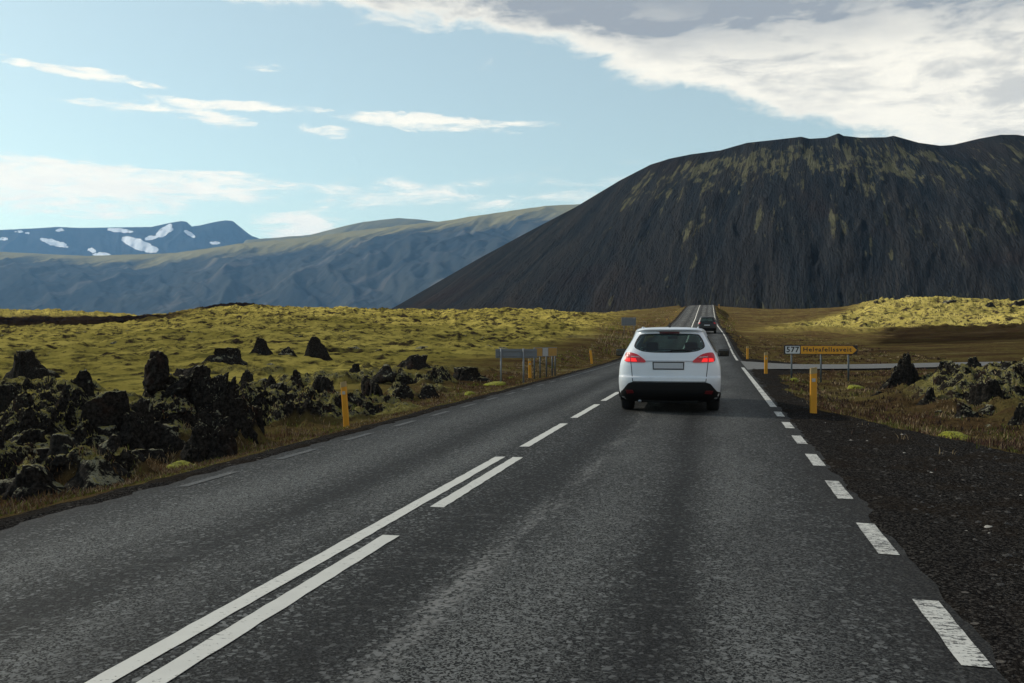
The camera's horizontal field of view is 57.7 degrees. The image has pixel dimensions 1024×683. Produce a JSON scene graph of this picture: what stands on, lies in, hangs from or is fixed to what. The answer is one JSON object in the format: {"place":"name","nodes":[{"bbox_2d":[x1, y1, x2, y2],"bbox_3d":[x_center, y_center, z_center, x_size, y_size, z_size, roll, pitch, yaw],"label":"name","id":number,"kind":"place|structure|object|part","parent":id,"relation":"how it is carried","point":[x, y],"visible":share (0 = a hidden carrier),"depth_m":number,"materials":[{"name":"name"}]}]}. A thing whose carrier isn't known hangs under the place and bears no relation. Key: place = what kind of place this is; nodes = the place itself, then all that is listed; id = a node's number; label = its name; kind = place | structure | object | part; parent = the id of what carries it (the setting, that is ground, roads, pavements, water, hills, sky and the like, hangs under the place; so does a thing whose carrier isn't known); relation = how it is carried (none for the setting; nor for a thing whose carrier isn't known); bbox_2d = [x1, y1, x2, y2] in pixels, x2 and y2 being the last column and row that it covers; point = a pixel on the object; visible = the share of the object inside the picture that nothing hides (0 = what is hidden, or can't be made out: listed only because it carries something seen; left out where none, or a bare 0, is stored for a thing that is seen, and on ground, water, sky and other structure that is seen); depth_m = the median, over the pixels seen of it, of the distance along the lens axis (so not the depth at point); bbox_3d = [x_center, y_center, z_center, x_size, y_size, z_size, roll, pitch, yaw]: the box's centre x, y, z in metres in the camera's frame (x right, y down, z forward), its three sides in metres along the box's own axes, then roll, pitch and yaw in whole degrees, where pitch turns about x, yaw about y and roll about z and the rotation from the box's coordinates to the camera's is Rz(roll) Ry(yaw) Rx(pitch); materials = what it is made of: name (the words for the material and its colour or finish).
{"place":"outdoors","nodes":[
{"label":"outdoors","id":0,"kind":"place"},
{"bbox_2d":[0,220,258,255],"bbox_3d":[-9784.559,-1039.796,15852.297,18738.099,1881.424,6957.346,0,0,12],"label":"snowy mountains","id":1,"kind":"structure","parent":0,"point":[178,236],"depth_m":14845.24,"materials":[{"name":"blue stone"}]},
{"bbox_2d":[0,204,579,314],"bbox_3d":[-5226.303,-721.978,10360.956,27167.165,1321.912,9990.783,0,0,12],"label":"ridge","id":2,"kind":"structure","parent":0,"point":[389,267],"depth_m":7697.77,"materials":[{"name":"blue stone"}]},
{"bbox_2d":[244,218,435,242],"bbox_3d":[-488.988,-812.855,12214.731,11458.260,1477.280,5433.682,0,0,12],"label":"distant ridge","id":3,"kind":"structure","parent":0,"point":[383,223],"depth_m":11603.54,"materials":[{"name":"grey stone"}]},
{"bbox_2d":[0,305,1009,682],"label":"road","id":4,"kind":"structure","parent":0,"point":[614,541],"depth_m":5.54,"materials":[{"name":"grey asphalt"}]},
{"bbox_2d":[85,457,522,682],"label":"line","id":5,"kind":"object","parent":4,"relation":"on","point":[174,668],"visible":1,"depth_m":4.71,"materials":[{"name":"white paint"}]},
{"bbox_2d":[177,305,690,486],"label":"edge line","id":6,"kind":"object","parent":4,"relation":"on","point":[220,475],"visible":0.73,"depth_m":11.78,"materials":[{"name":"white paint"}]},
{"bbox_2d":[519,306,699,446],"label":"dashed centre line","id":7,"kind":"object","parent":4,"relation":"on","point":[541,436],"visible":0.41,"depth_m":13.67,"materials":[{"name":"white paint"}]},
{"bbox_2d":[616,322,728,409],"bbox_3d":[3.108,0.432,18.159,2.260,1.578,4.511,0,0,11],"label":"estate car","id":8,"kind":"object","parent":4,"relation":"on","point":[669,364],"visible":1,"depth_m":16.07,"materials":[{"name":"white paint"}]},
{"bbox_3d":[2.737,0.026,16.182,1.213,0.332,0.276,0,0,11],"label":"rear window","id":9,"kind":"part","parent":8,"relation":"part of","materials":[{"name":"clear glass"}]},
{"bbox_2d":[696,316,718,332],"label":"off road car","id":10,"kind":"object","parent":4,"relation":"on","point":[707,323],"visible":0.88,"depth_m":93.05,"materials":[{"name":"black paint"}]},
{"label":"rear window","id":11,"kind":"part","parent":10,"relation":"part of","materials":[{"name":"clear glass"}]},
{"bbox_2d":[713,307,993,667],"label":"edge line","id":12,"kind":"object","parent":4,"relation":"on","point":[962,647],"visible":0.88,"depth_m":4.63,"materials":[{"name":"white paint"}]},
{"bbox_2d":[0,295,1023,682],"bbox_3d":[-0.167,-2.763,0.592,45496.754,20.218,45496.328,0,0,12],"label":"ground","id":13,"kind":"structure","parent":0,"point":[946,557],"depth_m":30.96,"materials":[{"name":"green plant"}]},
{"bbox_2d":[0,382,21,411],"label":"lava rock","id":14,"kind":"object","parent":13,"relation":"on","point":[9,392],"visible":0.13,"depth_m":18.55,"materials":[{"name":"black stone"}]},
{"bbox_2d":[9,429,45,445],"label":"lava rock","id":15,"kind":"object","parent":13,"relation":"on","point":[33,436],"visible":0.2,"depth_m":13.60,"materials":[{"name":"black stone"}]},
{"bbox_2d":[3,349,60,379],"bbox_3d":[-18.434,1.619,36.233,3.047,2.633,2.762,0,0,0],"label":"lava rock","id":16,"kind":"object","parent":13,"relation":"on","point":[26,363],"visible":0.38,"depth_m":35.41,"materials":[{"name":"black stone"}]},
{"bbox_2d":[2,463,65,502],"bbox_3d":[-5.808,1.906,11.401,1.433,0.850,1.264,0,0,0],"label":"lava rock","id":17,"kind":"object","parent":13,"relation":"on","point":[29,480],"visible":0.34,"depth_m":11.17,"materials":[{"name":"black stone"}]},
{"bbox_2d":[46,433,93,458],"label":"lava rock","id":18,"kind":"object","parent":13,"relation":"on","point":[61,443],"visible":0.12,"depth_m":12.70,"materials":[{"name":"black stone"}]},
{"bbox_2d":[70,369,95,396],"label":"lava rock","id":19,"kind":"object","parent":13,"relation":"on","point":[83,380],"visible":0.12,"depth_m":16.50,"materials":[{"name":"black stone"}]},
{"bbox_2d":[72,390,129,431],"bbox_3d":[-6.691,1.804,15.436,1.354,1.999,0.912,0,0,-14],"label":"lava rock","id":20,"kind":"object","parent":13,"relation":"on","point":[108,408],"visible":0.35,"depth_m":15.21,"materials":[{"name":"black stone"}]},
{"bbox_2d":[118,399,164,449],"bbox_3d":[-6.062,1.639,15.141,0.889,1.413,0.714,0,0,12],"label":"lava rock","id":21,"kind":"object","parent":13,"relation":"on","point":[141,428],"visible":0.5,"depth_m":15.00,"materials":[{"name":"black stone"}]},
{"bbox_2d":[142,365,211,403],"bbox_3d":[-5.710,1.590,16.712,2.370,2.368,1.768,0,0,-26],"label":"lava rock","id":22,"kind":"object","parent":13,"relation":"on","point":[187,384],"visible":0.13,"depth_m":16.26,"materials":[{"name":"black stone"}]},
{"bbox_2d":[142,350,169,394],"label":"lava rock","id":23,"kind":"object","parent":22,"relation":"on","point":[156,373],"visible":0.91,"depth_m":16.22,"materials":[{"name":"black stone"}]},
{"bbox_2d":[166,460,196,468],"bbox_3d":[-4.825,1.856,13.608,0.434,0.192,0.538,0,0,12],"label":"moss cushion","id":24,"kind":"object","parent":13,"relation":"on","point":[180,462],"visible":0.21,"depth_m":13.56,"materials":[{"name":"green plant"}]},
{"bbox_2d":[180,410,237,464],"bbox_3d":[-4.627,1.928,14.039,1.137,1.793,0.768,0,0,-25],"label":"lava rock","id":25,"kind":"object","parent":13,"relation":"on","point":[211,436],"visible":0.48,"depth_m":14.00,"materials":[{"name":"black stone"}]},
{"bbox_2d":[201,347,247,365],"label":"lava rock","id":26,"kind":"object","parent":13,"relation":"on","point":[229,356],"visible":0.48,"depth_m":39.30,"materials":[{"name":"black stone"}]},
{"bbox_2d":[193,372,258,443],"bbox_3d":[-5.147,1.970,16.174,1.711,2.893,0.981,0,0,0],"label":"lava rock","id":27,"kind":"object","parent":13,"relation":"on","point":[220,392],"visible":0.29,"depth_m":16.14,"materials":[{"name":"black stone"}]},
{"bbox_2d":[1,361,452,478],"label":"lava field grass","id":28,"kind":"structure","parent":13,"relation":"on","point":[137,399],"depth_m":16.03,"materials":[{"name":"green plant"}]},
{"bbox_2d":[239,370,253,383],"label":"lava rock","id":29,"kind":"object","parent":13,"relation":"on","point":[247,375],"visible":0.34,"depth_m":31.00,"materials":[{"name":"black stone"}]},
{"bbox_2d":[252,405,264,434],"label":"lava rock","id":30,"kind":"object","parent":13,"relation":"on","point":[258,412],"visible":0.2,"depth_m":17.39,"materials":[{"name":"black stone"}]},
{"bbox_2d":[249,337,272,355],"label":"lava rock","id":31,"kind":"object","parent":13,"relation":"on","point":[261,347],"visible":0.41,"depth_m":46.86,"materials":[{"name":"black stone"}]},
{"bbox_2d":[268,382,286,395],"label":"lava rock","id":32,"kind":"object","parent":13,"relation":"on","point":[280,386],"visible":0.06,"depth_m":22.88,"materials":[{"name":"black stone"}]},
{"bbox_2d":[0,308,556,380],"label":"lava clinker","id":33,"kind":"object","parent":13,"relation":"on","point":[356,347],"visible":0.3,"depth_m":61.07,"materials":[{"name":"black stone"}]},
{"bbox_2d":[278,346,297,356],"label":"lava rock","id":34,"kind":"object","parent":13,"relation":"on","point":[287,351],"visible":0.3,"depth_m":46.23,"materials":[{"name":"grey stone"}]},
{"bbox_2d":[289,369,304,387],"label":"lava rock","id":35,"kind":"object","parent":13,"relation":"on","point":[296,377],"visible":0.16,"depth_m":30.23,"materials":[{"name":"black stone"}]},
{"bbox_2d":[0,339,627,515],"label":"verge grass","id":36,"kind":"structure","parent":13,"relation":"on","point":[14,507],"depth_m":15.47,"materials":[{"name":"plant"}]},
{"bbox_2d":[304,336,332,360],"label":"lava rock","id":37,"kind":"object","parent":13,"relation":"on","point":[315,348],"visible":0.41,"depth_m":44.96,"materials":[{"name":"black stone"}]},
{"bbox_2d":[312,376,338,393],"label":"lava rock","id":38,"kind":"object","parent":13,"relation":"on","point":[320,384],"visible":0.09,"depth_m":22.67,"materials":[{"name":"black stone"}]},
{"bbox_2d":[340,381,348,427],"bbox_3d":[-3.263,1.365,18.212,0.130,1.182,0.064,-4,0,9],"label":"marker post","id":39,"kind":"object","parent":13,"relation":"on","point":[345,412],"visible":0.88,"depth_m":18.19,"materials":[{"name":"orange plastic"}]},
{"bbox_2d":[349,363,360,372],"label":"lava rock","id":40,"kind":"object","parent":13,"relation":"on","point":[355,368],"visible":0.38,"depth_m":36.88,"materials":[{"name":"black stone"}]},
{"bbox_2d":[361,378,382,396],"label":"lava rock","id":41,"kind":"object","parent":13,"relation":"on","point":[369,387],"visible":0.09,"depth_m":21.45,"materials":[{"name":"black stone"}]},
{"bbox_2d":[391,384,413,400],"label":"lava rock","id":42,"kind":"object","parent":13,"relation":"on","point":[404,391],"visible":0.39,"depth_m":26.42,"materials":[{"name":"black stone"}]},
{"bbox_2d":[396,354,431,369],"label":"lava rock","id":43,"kind":"object","parent":13,"relation":"on","point":[416,361],"visible":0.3,"depth_m":37.95,"materials":[{"name":"black stone"}]},
{"bbox_2d":[417,384,439,399],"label":"lava rock","id":44,"kind":"object","parent":13,"relation":"on","point":[428,391],"visible":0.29,"depth_m":27.14,"materials":[{"name":"black stone"}]},
{"bbox_2d":[464,391,474,394],"bbox_3d":[-1.262,1.592,28.030,0.359,0.188,0.545,0,0,12],"label":"moss cushion","id":45,"kind":"object","parent":13,"relation":"on","point":[468,393],"visible":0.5,"depth_m":27.89,"materials":[{"name":"green plant"}]},
{"bbox_2d":[453,366,491,380],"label":"lava rock","id":46,"kind":"object","parent":13,"relation":"on","point":[463,373],"visible":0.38,"depth_m":33.88,"materials":[{"name":"black stone"}]},
{"bbox_2d":[484,381,505,385],"bbox_3d":[-0.556,1.535,32.956,0.876,0.247,1.299,0,0,12],"label":"moss cushion","id":47,"kind":"object","parent":13,"relation":"on","point":[499,383],"visible":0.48,"depth_m":32.53,"materials":[{"name":"green plant"}]},
{"bbox_2d":[0,364,1006,495],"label":"lava rubble","id":48,"kind":"object","parent":13,"relation":"on","point":[90,474],"visible":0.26,"depth_m":14.40,"materials":[{"name":"black stone"}]},
{"bbox_2d":[496,348,536,382],"bbox_3d":[0.151,1.015,32.976,1.473,1.538,0.109,0,0,0],"label":"road sign","id":49,"kind":"object","parent":13,"relation":"on","point":[501,353],"visible":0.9,"depth_m":33.00,"materials":[{"name":"metal"}]},
{"bbox_2d":[528,358,531,377],"bbox_3d":[0.691,1.150,36.008,0.130,1.021,0.064,-1,0,9],"label":"marker post","id":50,"kind":"object","parent":13,"relation":"on","point":[529,368],"visible":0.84,"depth_m":35.98,"materials":[{"name":"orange plastic"}]},
{"bbox_2d":[534,347,556,378],"bbox_3d":[1.266,0.954,35.535,0.092,1.450,1.350,0,1,41],"label":"junction sign","id":51,"kind":"object","parent":13,"relation":"on","point":[547,351],"visible":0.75,"depth_m":35.60,"materials":[{"name":"metal"}]},
{"bbox_2d":[589,348,592,363],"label":"marker post","id":52,"kind":"object","parent":13,"relation":"on","point":[590,351],"visible":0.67,"depth_m":49.99,"materials":[{"name":"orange plastic"}]},
{"bbox_2d":[621,317,635,325],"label":"road sign","id":53,"kind":"object","parent":13,"relation":"on","point":[628,321],"visible":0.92,"depth_m":97.99,"materials":[{"name":"metal"}]},
{"bbox_2d":[592,307,736,356],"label":"verge grass","id":54,"kind":"structure","parent":13,"relation":"on","point":[628,339],"depth_m":104.33,"materials":[{"name":"plant"}]},
{"bbox_2d":[746,346,748,358],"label":"marker post","id":55,"kind":"object","parent":13,"relation":"on","point":[747,352],"visible":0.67,"depth_m":50.98,"materials":[{"name":"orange plastic"}]},
{"bbox_2d":[764,352,767,373],"bbox_3d":[9.013,0.880,33.005,0.130,1.016,0.064,0,0,9],"label":"marker post","id":56,"kind":"object","parent":13,"relation":"on","point":[765,362],"visible":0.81,"depth_m":32.98,"materials":[{"name":"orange plastic"}]},
{"bbox_2d":[810,367,816,412],"bbox_3d":[5.284,0.977,16.305,0.130,1.060,0.064,0,0,9],"label":"marker post","id":57,"kind":"object","parent":13,"relation":"on","point":[813,389],"visible":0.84,"depth_m":16.28,"materials":[{"name":"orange plastic"}]},
{"bbox_2d":[784,345,856,381],"bbox_3d":[10.075,0.880,30.398,2.318,1.511,0.101,0,0,7],"label":"direction sign","id":58,"kind":"object","parent":13,"relation":"on","point":[820,349],"visible":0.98,"depth_m":30.36,"materials":[{"name":"metal"}]},
{"bbox_2d":[847,385,864,388],"bbox_3d":[9.982,1.355,27.007,0.542,0.186,0.678,0,0,34],"label":"moss cushion","id":59,"kind":"object","parent":13,"relation":"on","point":[853,386],"visible":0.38,"depth_m":26.84,"materials":[{"name":"green plant"}]},
{"bbox_2d":[875,353,921,391],"bbox_3d":[9.713,1.170,23.124,1.380,1.794,0.786,0,0,0],"label":"lava rock","id":60,"kind":"object","parent":13,"relation":"on","point":[905,370],"visible":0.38,"depth_m":22.98,"materials":[{"name":"black stone"}]},
{"bbox_2d":[819,413,1023,602],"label":"gravel stones","id":61,"kind":"object","parent":13,"relation":"on","point":[1005,555],"visible":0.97,"depth_m":7.50,"materials":[{"name":"black gravel"}]},
{"bbox_2d":[916,387,936,405],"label":"lava rock","id":62,"kind":"object","parent":13,"relation":"on","point":[929,396],"visible":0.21,"depth_m":19.81,"materials":[{"name":"black stone"}]},
{"bbox_2d":[936,360,957,370],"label":"lava rock","id":63,"kind":"object","parent":13,"relation":"on","point":[949,365],"visible":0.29,"depth_m":35.85,"materials":[{"name":"grey stone"}]},
{"bbox_2d":[942,300,957,303],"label":"lava rock","id":64,"kind":"object","parent":13,"relation":"on","point":[950,301],"visible":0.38,"depth_m":219.41,"materials":[{"name":"black stone"}]},
{"bbox_2d":[938,431,969,440],"bbox_3d":[6.486,1.421,13.601,0.448,0.183,0.614,0,0,12],"label":"moss cushion","id":65,"kind":"object","parent":13,"relation":"on","point":[956,433],"visible":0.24,"depth_m":13.61,"materials":[{"name":"green plant"}]},
{"bbox_2d":[955,402,984,417],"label":"lava rock","id":66,"kind":"object","parent":13,"relation":"on","point":[964,409],"visible":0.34,"depth_m":16.99,"materials":[{"name":"grey stone"}]},
{"bbox_2d":[967,356,981,367],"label":"lava rock","id":67,"kind":"object","parent":13,"relation":"on","point":[973,362],"visible":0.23,"depth_m":35.42,"materials":[{"name":"black stone"}]},
{"bbox_2d":[968,379,1003,404],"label":"lava rock","id":68,"kind":"object","parent":13,"relation":"on","point":[980,392],"visible":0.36,"depth_m":18.75,"materials":[{"name":"black stone"}]},
{"bbox_2d":[985,302,994,306],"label":"lava rock","id":69,"kind":"object","parent":13,"relation":"on","point":[990,304],"visible":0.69,"depth_m":205.19,"materials":[{"name":"black stone"}]},
{"bbox_2d":[995,362,1011,372],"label":"lava rock","id":70,"kind":"object","parent":13,"relation":"on","point":[1005,365],"visible":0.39,"depth_m":21.02,"materials":[{"name":"grey stone"}]},
{"bbox_2d":[1007,402,1023,424],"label":"lava rock","id":71,"kind":"object","parent":13,"relation":"on","point":[1017,418],"visible":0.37,"depth_m":16.03,"materials":[{"name":"black stone"}]},
{"bbox_2d":[1009,300,1023,305],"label":"lava rock","id":72,"kind":"object","parent":13,"relation":"on","point":[1019,303],"visible":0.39,"depth_m":209.11,"materials":[{"name":"black stone"}]},
{"bbox_2d":[0,0,1023,238],"label":"sky","id":73,"kind":"structure","parent":0,"point":[269,118],"materials":[{"name":"blue"}]},
{"bbox_2d":[392,133,1023,312],"bbox_3d":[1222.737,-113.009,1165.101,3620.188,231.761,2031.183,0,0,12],"label":"hill","id":74,"kind":"structure","parent":0,"point":[837,220],"depth_m":689.18,"materials":[{"name":"black stone"}]},
{"bbox_2d":[741,361,1000,369],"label":"side road","id":75,"kind":"structure","parent":0,"point":[754,365],"depth_m":41.01,"materials":[{"name":"grey asphalt"}]},
{"bbox_2d":[731,332,1023,470],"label":"verge grass","id":76,"kind":"structure","parent":0,"point":[1009,443],"depth_m":18.95,"materials":[{"name":"plant"}]}
]}

